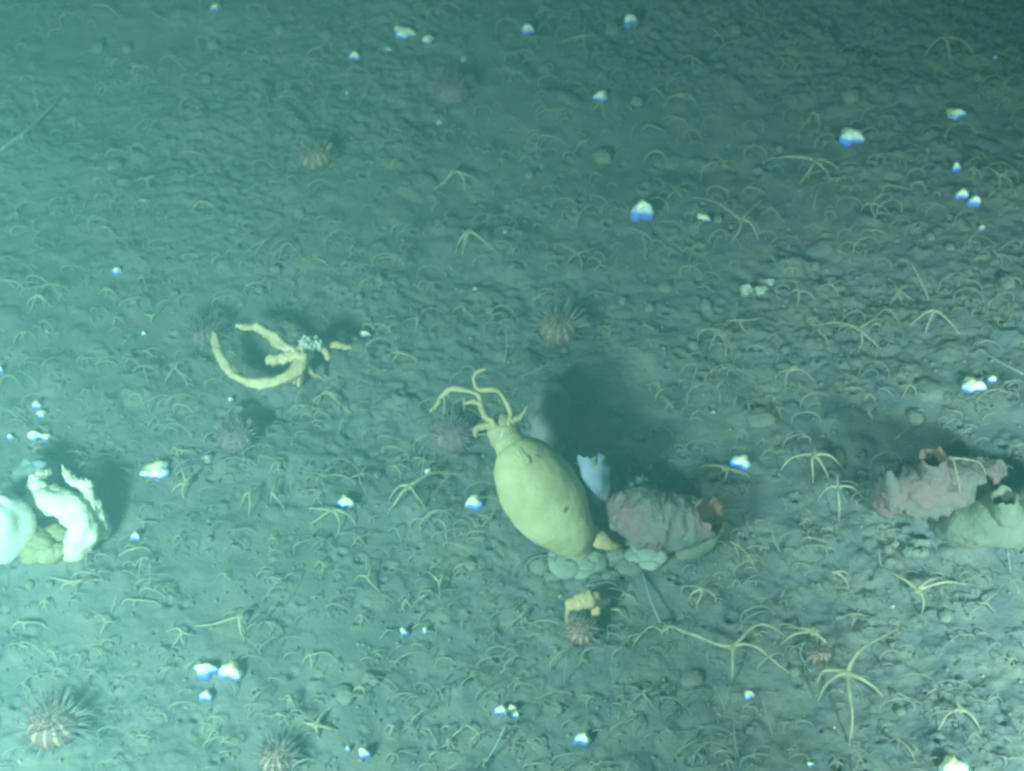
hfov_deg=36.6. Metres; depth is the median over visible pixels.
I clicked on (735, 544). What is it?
brittle star
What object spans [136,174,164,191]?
brittle star
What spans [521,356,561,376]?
worm tube
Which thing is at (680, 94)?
brittle star
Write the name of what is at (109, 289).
brittle star
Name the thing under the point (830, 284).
brittle star
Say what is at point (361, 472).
brittle star
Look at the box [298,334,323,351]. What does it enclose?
barnacle crust
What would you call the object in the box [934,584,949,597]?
brittle star
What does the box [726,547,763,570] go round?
brittle star
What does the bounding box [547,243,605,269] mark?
brittle star
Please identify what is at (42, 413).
shell
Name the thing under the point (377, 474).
silted stone
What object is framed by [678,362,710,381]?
brittle star
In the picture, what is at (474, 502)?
shell
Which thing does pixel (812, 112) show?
brittle star
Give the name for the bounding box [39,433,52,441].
shell
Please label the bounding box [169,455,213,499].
brittle star
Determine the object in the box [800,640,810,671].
worm tube
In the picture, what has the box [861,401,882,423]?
brittle star
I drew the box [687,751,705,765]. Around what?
brittle star
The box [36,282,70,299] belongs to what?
brittle star
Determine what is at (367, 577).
brittle star
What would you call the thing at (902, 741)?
brittle star
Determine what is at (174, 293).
silted stone
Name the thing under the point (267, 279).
brittle star
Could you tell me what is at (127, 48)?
silted stone
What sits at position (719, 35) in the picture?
brittle star
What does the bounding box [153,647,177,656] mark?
brittle star
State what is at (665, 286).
silted stone
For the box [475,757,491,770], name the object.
brittle star
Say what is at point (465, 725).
brittle star
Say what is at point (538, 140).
brittle star
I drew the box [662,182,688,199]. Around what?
brittle star
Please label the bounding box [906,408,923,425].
silted stone
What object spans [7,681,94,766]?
sea urchin
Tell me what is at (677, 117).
brittle star
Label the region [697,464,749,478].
brittle star
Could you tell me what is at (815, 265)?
silted stone
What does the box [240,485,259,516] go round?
brittle star
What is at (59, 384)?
brittle star
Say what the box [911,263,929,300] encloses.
worm tube
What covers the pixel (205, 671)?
shell
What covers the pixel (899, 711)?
silted stone
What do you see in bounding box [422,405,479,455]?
sea urchin
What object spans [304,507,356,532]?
brittle star
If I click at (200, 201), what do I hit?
brittle star
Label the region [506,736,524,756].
brittle star
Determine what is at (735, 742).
worm tube
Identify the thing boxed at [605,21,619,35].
silted stone
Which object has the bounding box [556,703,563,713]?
silted stone
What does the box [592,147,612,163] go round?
silted stone
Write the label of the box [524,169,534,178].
silted stone
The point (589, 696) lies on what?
brittle star
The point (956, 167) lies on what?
shell
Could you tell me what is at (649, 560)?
encrusting sponge
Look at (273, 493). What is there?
brittle star
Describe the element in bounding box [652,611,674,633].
brittle star
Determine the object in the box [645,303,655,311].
silted stone
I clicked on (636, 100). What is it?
silted stone
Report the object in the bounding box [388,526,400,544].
brittle star
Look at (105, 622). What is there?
brittle star
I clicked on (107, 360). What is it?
brittle star
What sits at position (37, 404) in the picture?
shell
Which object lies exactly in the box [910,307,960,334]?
brittle star
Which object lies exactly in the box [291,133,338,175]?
sea urchin
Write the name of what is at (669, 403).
brittle star
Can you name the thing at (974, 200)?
shell
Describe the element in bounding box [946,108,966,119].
shell
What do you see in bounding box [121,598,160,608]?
brittle star
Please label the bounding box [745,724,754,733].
silted stone
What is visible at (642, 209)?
shell
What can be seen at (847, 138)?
shell
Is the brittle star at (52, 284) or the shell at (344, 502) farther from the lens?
the brittle star at (52, 284)
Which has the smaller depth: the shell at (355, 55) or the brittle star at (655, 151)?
the brittle star at (655, 151)
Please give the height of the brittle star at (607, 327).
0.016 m
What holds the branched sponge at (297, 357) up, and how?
on the seabed
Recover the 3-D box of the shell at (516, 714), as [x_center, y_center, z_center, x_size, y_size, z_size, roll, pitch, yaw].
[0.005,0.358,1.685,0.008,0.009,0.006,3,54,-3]
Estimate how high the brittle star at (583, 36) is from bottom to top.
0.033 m
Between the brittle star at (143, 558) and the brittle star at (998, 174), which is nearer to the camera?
the brittle star at (143, 558)
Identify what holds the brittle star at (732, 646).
on the seabed
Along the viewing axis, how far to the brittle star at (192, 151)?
2.28 m
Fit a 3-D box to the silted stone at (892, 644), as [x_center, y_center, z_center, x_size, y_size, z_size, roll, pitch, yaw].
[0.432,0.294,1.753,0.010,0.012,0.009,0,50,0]
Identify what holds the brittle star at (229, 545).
on the seabed
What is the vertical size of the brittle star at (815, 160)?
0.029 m
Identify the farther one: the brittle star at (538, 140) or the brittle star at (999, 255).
the brittle star at (538, 140)
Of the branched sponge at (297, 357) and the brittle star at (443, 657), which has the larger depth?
the branched sponge at (297, 357)
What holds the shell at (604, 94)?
on the seabed
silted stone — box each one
[25,579,34,589]
[45,581,53,587]
[89,41,104,53]
[106,158,123,169]
[122,43,132,53]
[170,289,179,298]
[200,73,211,83]
[206,38,217,48]
[207,535,212,542]
[213,418,224,428]
[235,404,244,413]
[255,285,264,292]
[269,264,280,272]
[273,23,286,34]
[274,407,284,419]
[294,208,304,217]
[311,394,322,404]
[335,683,354,705]
[356,292,363,299]
[361,670,378,687]
[373,470,381,477]
[375,275,384,282]
[462,556,477,571]
[485,305,494,312]
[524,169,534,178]
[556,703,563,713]
[561,346,568,352]
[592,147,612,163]
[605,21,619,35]
[618,295,626,304]
[631,95,643,106]
[640,695,649,702]
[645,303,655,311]
[657,280,672,292]
[680,669,704,689]
[687,340,698,350]
[699,297,712,310]
[714,215,721,222]
[728,23,741,34]
[745,406,775,427]
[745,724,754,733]
[775,145,784,152]
[781,345,789,351]
[789,666,801,676]
[810,260,820,270]
[840,87,860,103]
[883,544,892,553]
[889,641,896,648]
[890,539,899,548]
[894,706,905,715]
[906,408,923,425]
[925,231,934,240]
[938,608,952,622]
[945,242,955,250]
[974,72,981,80]
[997,272,1014,288]
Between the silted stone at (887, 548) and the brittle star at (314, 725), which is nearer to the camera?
the brittle star at (314, 725)
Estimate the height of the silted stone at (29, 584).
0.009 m
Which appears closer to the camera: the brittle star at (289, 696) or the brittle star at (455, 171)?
the brittle star at (289, 696)
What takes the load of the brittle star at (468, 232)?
on the seabed
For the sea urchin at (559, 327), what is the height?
0.059 m
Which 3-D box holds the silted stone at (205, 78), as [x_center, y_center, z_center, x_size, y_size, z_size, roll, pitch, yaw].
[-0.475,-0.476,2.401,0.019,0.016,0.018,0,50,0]
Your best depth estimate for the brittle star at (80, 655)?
1.73 m
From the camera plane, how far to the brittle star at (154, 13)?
2.49 m
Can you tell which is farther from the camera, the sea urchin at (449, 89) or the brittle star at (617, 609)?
the sea urchin at (449, 89)
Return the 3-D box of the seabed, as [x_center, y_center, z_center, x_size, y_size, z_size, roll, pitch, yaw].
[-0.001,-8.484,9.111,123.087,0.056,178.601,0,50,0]
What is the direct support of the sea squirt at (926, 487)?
on the seabed
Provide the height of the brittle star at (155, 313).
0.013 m
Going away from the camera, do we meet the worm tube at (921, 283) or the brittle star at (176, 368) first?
the brittle star at (176, 368)
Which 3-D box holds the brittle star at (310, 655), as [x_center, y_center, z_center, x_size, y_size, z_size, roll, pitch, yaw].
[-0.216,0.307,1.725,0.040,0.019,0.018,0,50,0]
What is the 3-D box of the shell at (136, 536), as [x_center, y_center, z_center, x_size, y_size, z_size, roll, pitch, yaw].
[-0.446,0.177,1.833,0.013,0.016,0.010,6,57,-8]
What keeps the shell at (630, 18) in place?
on the seabed
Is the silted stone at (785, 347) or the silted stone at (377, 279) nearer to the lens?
the silted stone at (785, 347)
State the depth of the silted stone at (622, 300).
2.09 m
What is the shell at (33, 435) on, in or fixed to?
on the seabed
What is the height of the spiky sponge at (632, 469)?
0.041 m
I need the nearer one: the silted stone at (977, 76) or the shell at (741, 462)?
the shell at (741, 462)
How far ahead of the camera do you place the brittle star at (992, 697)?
1.69 m
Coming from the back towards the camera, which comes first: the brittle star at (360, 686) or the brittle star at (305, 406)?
the brittle star at (305, 406)
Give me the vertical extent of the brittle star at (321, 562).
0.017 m
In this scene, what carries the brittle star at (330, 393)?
on the seabed
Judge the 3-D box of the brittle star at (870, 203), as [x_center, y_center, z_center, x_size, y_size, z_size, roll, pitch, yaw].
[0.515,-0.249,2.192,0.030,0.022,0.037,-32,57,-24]
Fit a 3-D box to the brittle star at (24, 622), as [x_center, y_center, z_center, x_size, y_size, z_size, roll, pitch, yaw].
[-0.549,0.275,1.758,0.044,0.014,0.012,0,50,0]
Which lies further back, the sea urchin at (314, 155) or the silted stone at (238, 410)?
the sea urchin at (314, 155)
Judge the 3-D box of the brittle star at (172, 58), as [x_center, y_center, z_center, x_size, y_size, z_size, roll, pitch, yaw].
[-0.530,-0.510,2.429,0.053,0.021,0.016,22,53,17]
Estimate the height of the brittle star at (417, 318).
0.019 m
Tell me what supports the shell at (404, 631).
on the seabed
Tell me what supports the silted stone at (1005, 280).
on the seabed
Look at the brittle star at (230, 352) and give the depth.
2.02 m
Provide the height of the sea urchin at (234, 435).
0.043 m
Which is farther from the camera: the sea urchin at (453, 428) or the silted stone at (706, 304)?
the silted stone at (706, 304)
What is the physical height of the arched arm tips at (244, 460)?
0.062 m
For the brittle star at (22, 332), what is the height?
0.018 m
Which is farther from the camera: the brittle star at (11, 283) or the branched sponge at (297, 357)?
the brittle star at (11, 283)
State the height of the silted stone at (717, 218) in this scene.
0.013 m
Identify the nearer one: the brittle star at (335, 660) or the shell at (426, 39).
the brittle star at (335, 660)
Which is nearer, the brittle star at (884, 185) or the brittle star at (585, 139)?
the brittle star at (884, 185)
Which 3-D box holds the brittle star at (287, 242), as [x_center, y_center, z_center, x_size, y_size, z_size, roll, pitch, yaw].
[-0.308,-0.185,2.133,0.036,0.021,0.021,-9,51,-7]
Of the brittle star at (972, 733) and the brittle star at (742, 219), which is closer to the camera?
the brittle star at (972, 733)
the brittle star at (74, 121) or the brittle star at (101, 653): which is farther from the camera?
the brittle star at (74, 121)
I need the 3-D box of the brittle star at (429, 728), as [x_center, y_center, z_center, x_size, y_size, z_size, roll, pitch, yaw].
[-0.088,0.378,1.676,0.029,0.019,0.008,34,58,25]
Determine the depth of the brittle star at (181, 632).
1.74 m
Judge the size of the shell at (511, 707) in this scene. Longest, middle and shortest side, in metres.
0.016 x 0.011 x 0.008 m
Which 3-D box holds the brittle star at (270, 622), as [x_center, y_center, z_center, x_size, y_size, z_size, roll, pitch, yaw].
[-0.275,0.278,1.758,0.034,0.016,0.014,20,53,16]
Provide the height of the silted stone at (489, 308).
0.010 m
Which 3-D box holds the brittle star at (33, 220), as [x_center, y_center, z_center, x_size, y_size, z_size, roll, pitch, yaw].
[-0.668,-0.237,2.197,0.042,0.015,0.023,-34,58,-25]
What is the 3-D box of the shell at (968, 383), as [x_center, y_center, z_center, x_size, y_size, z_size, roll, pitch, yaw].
[0.592,-0.002,1.981,0.032,0.016,0.027,-1,60,2]
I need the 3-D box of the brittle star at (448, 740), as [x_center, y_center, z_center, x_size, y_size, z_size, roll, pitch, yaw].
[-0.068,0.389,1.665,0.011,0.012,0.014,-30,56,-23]
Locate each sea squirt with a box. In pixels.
[599,473,725,560]
[870,445,1008,522]
[933,483,1023,550]
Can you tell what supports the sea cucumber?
on the seabed
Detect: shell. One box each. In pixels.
[7,434,13,440]
[27,430,40,440]
[32,400,42,409]
[36,410,47,417]
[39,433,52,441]
[112,267,121,276]
[130,531,140,540]
[139,460,169,480]
[194,662,218,680]
[199,690,213,701]
[210,3,221,11]
[217,660,243,681]
[337,494,354,509]
[349,51,360,60]
[359,331,371,339]
[359,747,371,758]
[394,26,416,40]
[400,627,409,635]
[422,35,433,43]
[423,627,428,634]
[465,494,483,510]
[494,704,507,715]
[507,704,516,712]
[512,711,519,717]
[522,24,534,35]
[573,731,590,745]
[593,90,608,101]
[624,14,637,28]
[629,199,654,221]
[697,213,710,220]
[728,454,750,470]
[744,690,754,700]
[839,127,864,146]
[938,754,967,770]
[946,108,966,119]
[952,162,959,171]
[955,188,968,199]
[961,376,986,393]
[966,195,980,206]
[984,375,996,382]
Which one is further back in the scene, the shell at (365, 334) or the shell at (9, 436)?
the shell at (365, 334)
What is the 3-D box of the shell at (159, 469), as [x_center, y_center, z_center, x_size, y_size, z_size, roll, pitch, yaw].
[-0.441,0.104,1.896,0.041,0.015,0.029,-6,65,7]
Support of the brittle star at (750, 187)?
on the seabed
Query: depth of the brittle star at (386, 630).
1.75 m
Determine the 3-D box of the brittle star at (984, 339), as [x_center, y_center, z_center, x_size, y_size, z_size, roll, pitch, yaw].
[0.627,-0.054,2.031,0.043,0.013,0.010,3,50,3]
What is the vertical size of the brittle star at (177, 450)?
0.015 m
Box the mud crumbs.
[0,0,1023,770]
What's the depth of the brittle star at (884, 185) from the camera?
2.22 m
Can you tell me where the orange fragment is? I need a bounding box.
[591,525,621,549]
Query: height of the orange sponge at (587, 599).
0.048 m
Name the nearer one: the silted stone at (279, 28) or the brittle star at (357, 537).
the brittle star at (357, 537)
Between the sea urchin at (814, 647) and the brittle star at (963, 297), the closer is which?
the sea urchin at (814, 647)
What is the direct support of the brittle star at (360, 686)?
on the seabed
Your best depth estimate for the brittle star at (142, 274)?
2.09 m
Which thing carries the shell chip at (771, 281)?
on the seabed
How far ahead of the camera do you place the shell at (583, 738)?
1.66 m
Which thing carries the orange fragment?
on the seabed
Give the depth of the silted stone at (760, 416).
1.95 m
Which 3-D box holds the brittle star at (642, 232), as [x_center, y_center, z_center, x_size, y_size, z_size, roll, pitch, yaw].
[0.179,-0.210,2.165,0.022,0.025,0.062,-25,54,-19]
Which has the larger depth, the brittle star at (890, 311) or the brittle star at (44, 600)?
the brittle star at (890, 311)
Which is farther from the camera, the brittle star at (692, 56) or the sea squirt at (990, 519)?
the brittle star at (692, 56)
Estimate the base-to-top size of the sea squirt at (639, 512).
0.092 m
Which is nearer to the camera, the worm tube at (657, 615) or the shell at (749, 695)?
the shell at (749, 695)
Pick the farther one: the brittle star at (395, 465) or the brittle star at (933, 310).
the brittle star at (933, 310)
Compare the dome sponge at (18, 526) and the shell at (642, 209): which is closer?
the dome sponge at (18, 526)
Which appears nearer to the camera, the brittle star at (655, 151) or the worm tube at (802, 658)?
the worm tube at (802, 658)
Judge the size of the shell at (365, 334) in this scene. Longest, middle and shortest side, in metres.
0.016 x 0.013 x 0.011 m
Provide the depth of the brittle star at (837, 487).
1.85 m
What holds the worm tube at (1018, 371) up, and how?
on the seabed
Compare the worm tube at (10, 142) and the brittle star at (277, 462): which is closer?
the brittle star at (277, 462)
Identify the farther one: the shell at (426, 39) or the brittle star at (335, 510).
the shell at (426, 39)
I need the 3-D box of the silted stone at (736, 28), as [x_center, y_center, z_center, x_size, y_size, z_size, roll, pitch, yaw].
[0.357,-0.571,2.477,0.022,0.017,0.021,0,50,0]
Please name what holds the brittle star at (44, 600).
on the seabed
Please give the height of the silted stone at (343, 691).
0.014 m
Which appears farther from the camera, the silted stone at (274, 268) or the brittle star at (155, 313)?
the silted stone at (274, 268)
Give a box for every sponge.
[0,488,37,564]
[12,453,59,491]
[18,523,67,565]
[23,464,111,561]
[210,322,352,390]
[528,373,570,448]
[564,589,601,632]
[575,451,611,507]
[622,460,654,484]
[624,544,667,570]
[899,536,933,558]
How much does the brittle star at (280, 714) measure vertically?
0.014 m
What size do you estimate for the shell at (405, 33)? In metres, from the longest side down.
0.038 x 0.025 x 0.015 m
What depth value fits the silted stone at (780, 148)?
2.29 m
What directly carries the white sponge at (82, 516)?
on the seabed
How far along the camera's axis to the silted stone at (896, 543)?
1.83 m
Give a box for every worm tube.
[0,97,60,150]
[482,725,506,765]
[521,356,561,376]
[642,571,662,626]
[734,727,738,755]
[762,695,772,734]
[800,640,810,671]
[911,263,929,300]
[972,345,1023,374]
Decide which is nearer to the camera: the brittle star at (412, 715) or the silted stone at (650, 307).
the brittle star at (412, 715)
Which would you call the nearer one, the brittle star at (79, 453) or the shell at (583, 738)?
the shell at (583, 738)
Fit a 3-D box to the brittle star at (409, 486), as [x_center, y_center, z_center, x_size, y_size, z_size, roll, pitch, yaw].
[-0.099,0.129,1.864,0.114,0.039,0.035,-16,52,-13]
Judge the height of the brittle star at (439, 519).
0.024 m
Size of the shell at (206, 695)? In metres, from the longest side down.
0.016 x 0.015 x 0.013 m
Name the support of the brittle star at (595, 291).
on the seabed
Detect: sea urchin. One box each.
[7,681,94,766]
[174,303,232,355]
[210,413,259,454]
[246,726,304,770]
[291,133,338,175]
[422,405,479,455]
[424,66,479,110]
[524,293,594,359]
[560,611,602,649]
[801,636,840,668]
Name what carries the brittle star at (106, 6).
on the seabed
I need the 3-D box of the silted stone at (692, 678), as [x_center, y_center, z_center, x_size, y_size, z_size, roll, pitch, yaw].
[0.200,0.327,1.719,0.027,0.014,0.026,0,50,0]
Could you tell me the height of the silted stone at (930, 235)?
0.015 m
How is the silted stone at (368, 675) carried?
on the seabed
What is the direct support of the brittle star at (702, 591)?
on the seabed
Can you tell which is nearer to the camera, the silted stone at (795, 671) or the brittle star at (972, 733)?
the brittle star at (972, 733)
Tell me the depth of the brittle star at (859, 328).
2.04 m
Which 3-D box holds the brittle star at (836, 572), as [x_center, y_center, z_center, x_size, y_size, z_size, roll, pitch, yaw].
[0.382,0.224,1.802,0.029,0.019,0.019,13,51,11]
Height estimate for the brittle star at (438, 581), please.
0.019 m
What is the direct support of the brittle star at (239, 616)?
on the seabed
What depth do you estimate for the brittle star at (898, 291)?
2.09 m
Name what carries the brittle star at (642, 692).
on the seabed
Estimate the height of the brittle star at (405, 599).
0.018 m
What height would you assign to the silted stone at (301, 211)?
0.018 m
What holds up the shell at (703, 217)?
on the seabed
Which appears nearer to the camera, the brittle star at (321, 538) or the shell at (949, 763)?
the shell at (949, 763)
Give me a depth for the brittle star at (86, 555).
1.80 m
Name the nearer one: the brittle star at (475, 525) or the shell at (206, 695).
the shell at (206, 695)
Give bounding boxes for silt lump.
[526,554,548,574]
[543,567,562,581]
[601,568,620,583]
[606,548,626,562]
[614,558,642,576]
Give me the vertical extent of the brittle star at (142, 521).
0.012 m
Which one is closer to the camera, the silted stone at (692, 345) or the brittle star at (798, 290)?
the silted stone at (692, 345)
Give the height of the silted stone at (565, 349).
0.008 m
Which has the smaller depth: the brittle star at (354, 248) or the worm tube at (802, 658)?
the worm tube at (802, 658)
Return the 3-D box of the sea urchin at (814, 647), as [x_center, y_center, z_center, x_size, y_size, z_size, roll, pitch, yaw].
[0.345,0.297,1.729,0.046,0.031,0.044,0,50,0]
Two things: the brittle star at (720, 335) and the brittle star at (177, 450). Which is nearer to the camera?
the brittle star at (177, 450)
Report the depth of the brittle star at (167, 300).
2.08 m
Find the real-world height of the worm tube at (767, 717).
0.055 m
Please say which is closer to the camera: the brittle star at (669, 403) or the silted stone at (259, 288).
the brittle star at (669, 403)
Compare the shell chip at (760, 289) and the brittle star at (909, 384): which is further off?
the shell chip at (760, 289)
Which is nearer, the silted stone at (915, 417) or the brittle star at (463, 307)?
the silted stone at (915, 417)
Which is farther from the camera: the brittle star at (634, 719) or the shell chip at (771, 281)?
the shell chip at (771, 281)
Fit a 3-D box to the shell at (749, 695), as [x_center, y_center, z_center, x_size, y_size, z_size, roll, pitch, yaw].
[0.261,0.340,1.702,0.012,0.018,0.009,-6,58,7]
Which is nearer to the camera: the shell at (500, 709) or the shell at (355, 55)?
the shell at (500, 709)
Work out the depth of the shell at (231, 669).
1.71 m
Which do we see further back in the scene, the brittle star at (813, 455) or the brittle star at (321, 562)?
the brittle star at (813, 455)
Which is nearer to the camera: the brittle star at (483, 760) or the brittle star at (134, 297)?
the brittle star at (483, 760)
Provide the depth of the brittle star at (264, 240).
2.13 m
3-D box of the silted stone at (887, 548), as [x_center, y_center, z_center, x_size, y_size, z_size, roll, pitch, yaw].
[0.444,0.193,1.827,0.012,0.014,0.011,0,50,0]
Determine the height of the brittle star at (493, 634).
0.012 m
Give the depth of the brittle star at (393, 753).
1.65 m
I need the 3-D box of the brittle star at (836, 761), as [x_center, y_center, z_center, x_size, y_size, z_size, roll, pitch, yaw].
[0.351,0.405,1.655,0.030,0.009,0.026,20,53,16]
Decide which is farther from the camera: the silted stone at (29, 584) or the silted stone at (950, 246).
the silted stone at (950, 246)
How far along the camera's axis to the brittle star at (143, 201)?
2.20 m
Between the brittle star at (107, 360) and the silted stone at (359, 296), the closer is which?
the brittle star at (107, 360)
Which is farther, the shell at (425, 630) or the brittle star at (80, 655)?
the shell at (425, 630)
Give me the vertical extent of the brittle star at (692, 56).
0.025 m
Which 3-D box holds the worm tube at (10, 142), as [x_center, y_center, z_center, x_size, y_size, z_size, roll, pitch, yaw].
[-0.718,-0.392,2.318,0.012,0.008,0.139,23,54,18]
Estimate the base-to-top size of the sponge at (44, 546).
0.030 m
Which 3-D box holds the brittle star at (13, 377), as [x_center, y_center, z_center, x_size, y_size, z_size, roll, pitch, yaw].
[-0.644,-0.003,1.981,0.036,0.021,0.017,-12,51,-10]
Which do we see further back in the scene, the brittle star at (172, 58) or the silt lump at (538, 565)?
the brittle star at (172, 58)
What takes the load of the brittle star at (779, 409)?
on the seabed
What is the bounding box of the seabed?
[0,0,1023,770]
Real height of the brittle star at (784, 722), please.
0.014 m
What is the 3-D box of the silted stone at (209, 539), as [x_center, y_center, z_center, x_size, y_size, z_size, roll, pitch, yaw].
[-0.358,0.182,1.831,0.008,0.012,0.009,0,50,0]
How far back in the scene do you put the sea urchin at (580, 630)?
1.73 m
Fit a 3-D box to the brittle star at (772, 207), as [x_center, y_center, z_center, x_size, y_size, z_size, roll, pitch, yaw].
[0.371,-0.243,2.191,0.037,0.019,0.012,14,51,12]
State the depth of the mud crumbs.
1.93 m
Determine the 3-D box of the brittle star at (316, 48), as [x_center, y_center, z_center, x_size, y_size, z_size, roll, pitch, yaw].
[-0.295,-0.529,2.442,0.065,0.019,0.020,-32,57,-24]
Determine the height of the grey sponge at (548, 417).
0.058 m
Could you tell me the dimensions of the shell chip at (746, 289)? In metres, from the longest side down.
0.020 x 0.020 x 0.013 m
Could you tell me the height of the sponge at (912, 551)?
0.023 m
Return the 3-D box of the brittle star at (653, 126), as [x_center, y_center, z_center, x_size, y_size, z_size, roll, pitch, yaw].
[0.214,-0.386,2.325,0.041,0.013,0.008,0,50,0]
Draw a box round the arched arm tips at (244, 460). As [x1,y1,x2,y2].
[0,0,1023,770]
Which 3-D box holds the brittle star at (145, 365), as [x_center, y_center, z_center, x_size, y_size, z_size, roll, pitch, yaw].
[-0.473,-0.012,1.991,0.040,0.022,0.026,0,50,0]
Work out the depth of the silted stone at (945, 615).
1.77 m
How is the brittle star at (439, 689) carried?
on the seabed
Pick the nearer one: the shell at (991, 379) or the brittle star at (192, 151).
the shell at (991, 379)
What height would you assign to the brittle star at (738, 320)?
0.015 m
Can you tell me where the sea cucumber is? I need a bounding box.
[429,367,608,579]
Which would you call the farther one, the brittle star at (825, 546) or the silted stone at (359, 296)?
the silted stone at (359, 296)
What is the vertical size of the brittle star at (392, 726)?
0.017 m
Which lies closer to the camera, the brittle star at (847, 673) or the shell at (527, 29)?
the brittle star at (847, 673)
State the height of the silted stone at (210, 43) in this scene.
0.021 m
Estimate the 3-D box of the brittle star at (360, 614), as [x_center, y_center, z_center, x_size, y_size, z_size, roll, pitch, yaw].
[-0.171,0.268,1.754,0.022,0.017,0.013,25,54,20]
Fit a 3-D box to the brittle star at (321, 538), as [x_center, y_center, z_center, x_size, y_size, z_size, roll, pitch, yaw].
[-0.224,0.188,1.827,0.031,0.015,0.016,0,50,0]
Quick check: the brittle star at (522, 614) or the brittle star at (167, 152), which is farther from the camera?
the brittle star at (167, 152)
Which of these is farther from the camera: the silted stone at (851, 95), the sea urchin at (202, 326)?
the silted stone at (851, 95)
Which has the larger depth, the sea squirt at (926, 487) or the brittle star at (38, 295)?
the brittle star at (38, 295)
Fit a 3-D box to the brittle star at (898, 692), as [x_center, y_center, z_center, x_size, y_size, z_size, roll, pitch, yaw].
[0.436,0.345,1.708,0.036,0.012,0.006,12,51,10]
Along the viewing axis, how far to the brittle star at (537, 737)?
1.67 m
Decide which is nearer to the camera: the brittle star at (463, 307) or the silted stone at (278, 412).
the silted stone at (278, 412)
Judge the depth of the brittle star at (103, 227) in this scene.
2.17 m
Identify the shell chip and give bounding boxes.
[201,454,213,462]
[384,46,391,50]
[739,284,753,296]
[753,285,767,294]
[764,278,775,285]
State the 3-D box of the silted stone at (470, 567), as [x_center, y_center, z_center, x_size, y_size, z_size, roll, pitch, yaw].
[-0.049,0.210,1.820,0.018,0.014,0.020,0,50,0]
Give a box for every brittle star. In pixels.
[0,279,22,291]
[0,374,24,389]
[11,620,47,632]
[13,331,36,344]
[15,674,35,691]
[26,213,51,228]
[26,293,51,312]
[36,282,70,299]
[37,599,55,611]
[42,380,69,394]
[48,576,91,592]
[65,113,80,127]
[68,653,83,669]
[71,444,87,463]
[77,550,99,569]
[88,4,119,17]
[91,646,107,662]
[93,226,120,237]
[95,359,118,365]
[95,614,118,636]
[98,288,118,297]
[116,296,152,307]
[119,546,152,555]
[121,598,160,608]
[132,199,152,208]
[133,363,161,383]
[134,556,155,577]
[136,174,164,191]
[137,273,148,288]
[137,520,160,529]
[143,303,165,324]
[146,10,168,19]
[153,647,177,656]
[156,146,179,161]
[158,297,180,307]
[159,55,183,68]
[164,359,195,385]
[166,627,196,647]
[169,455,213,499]
[171,447,198,456]
[181,150,208,156]
[190,200,215,211]
[194,607,257,640]
[222,544,241,552]
[225,346,237,362]
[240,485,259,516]
[248,236,276,257]
[256,275,277,291]
[256,621,283,636]
[267,604,283,617]
[268,456,286,472]
[270,476,284,512]
[271,712,289,726]
[278,241,302,260]
[281,271,296,288]
[282,694,298,716]
[288,404,316,417]
[301,652,334,668]
[303,705,339,738]
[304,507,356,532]
[306,42,334,58]
[310,537,334,550]
[312,390,352,413]
[314,559,333,575]
[330,658,342,667]
[341,455,379,495]
[350,244,361,256]
[351,532,385,545]
[351,613,369,626]
[353,685,369,700]
[354,559,379,591]
[379,629,399,640]
[384,724,398,737]
[384,751,398,764]
[387,471,468,514]
[388,464,411,480]
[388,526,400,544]
[389,351,417,362]
[400,598,415,612]
[405,300,430,328]
[406,707,420,722]
[421,727,437,744]
[426,567,448,598]
[431,687,447,706]
[432,168,479,190]
[432,518,446,540]
[435,656,454,665]
[443,738,454,748]
[450,723,480,741]
[452,304,473,317]
[455,228,498,254]
[463,515,487,534]
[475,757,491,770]
[487,627,500,641]
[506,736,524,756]
[511,606,538,631]
[521,736,545,749]
[524,133,566,158]
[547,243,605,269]
[560,22,600,57]
[574,132,597,151]
[579,694,601,706]
[584,290,616,300]
[598,322,626,336]
[603,607,629,618]
[617,593,636,604]
[621,227,655,255]
[623,717,645,736]
[627,680,665,712]
[632,623,789,682]
[636,319,658,331]
[642,124,665,131]
[643,150,667,161]
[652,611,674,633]
[658,395,678,411]
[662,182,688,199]
[663,93,697,106]
[663,115,689,128]
[678,55,706,71]
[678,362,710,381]
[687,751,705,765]
[688,586,717,608]
[692,197,769,243]
[693,328,735,355]
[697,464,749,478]
[702,27,732,45]
[720,758,738,770]
[723,541,744,558]
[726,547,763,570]
[727,316,766,332]
[742,186,763,192]
[746,625,763,642]
[760,206,783,221]
[762,156,839,183]
[773,402,787,418]
[775,365,816,387]
[776,721,796,731]
[780,442,844,483]
[780,625,838,650]
[784,280,815,305]
[799,111,818,132]
[805,545,837,560]
[808,323,829,350]
[814,317,883,352]
[816,277,842,293]
[816,627,899,744]
[817,471,863,520]
[828,570,850,587]
[828,750,843,770]
[834,386,870,396]
[840,611,869,627]
[860,202,888,222]
[861,229,885,236]
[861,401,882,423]
[874,308,902,328]
[879,184,916,197]
[881,569,965,613]
[885,737,916,765]
[889,280,913,305]
[891,691,916,700]
[902,383,916,397]
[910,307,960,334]
[923,35,974,66]
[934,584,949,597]
[938,694,981,731]
[947,455,985,490]
[953,289,967,307]
[962,590,997,614]
[965,731,980,743]
[967,162,981,178]
[973,338,1002,348]
[980,167,1018,189]
[983,696,1002,704]
[984,247,1011,266]
[992,753,1016,767]
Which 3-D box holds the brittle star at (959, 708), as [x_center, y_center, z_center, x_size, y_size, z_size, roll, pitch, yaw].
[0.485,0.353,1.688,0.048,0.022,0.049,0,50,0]
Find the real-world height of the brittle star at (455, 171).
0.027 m
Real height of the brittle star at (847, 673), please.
0.038 m
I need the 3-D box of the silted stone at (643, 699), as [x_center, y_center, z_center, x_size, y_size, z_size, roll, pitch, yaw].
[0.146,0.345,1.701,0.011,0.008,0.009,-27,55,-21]

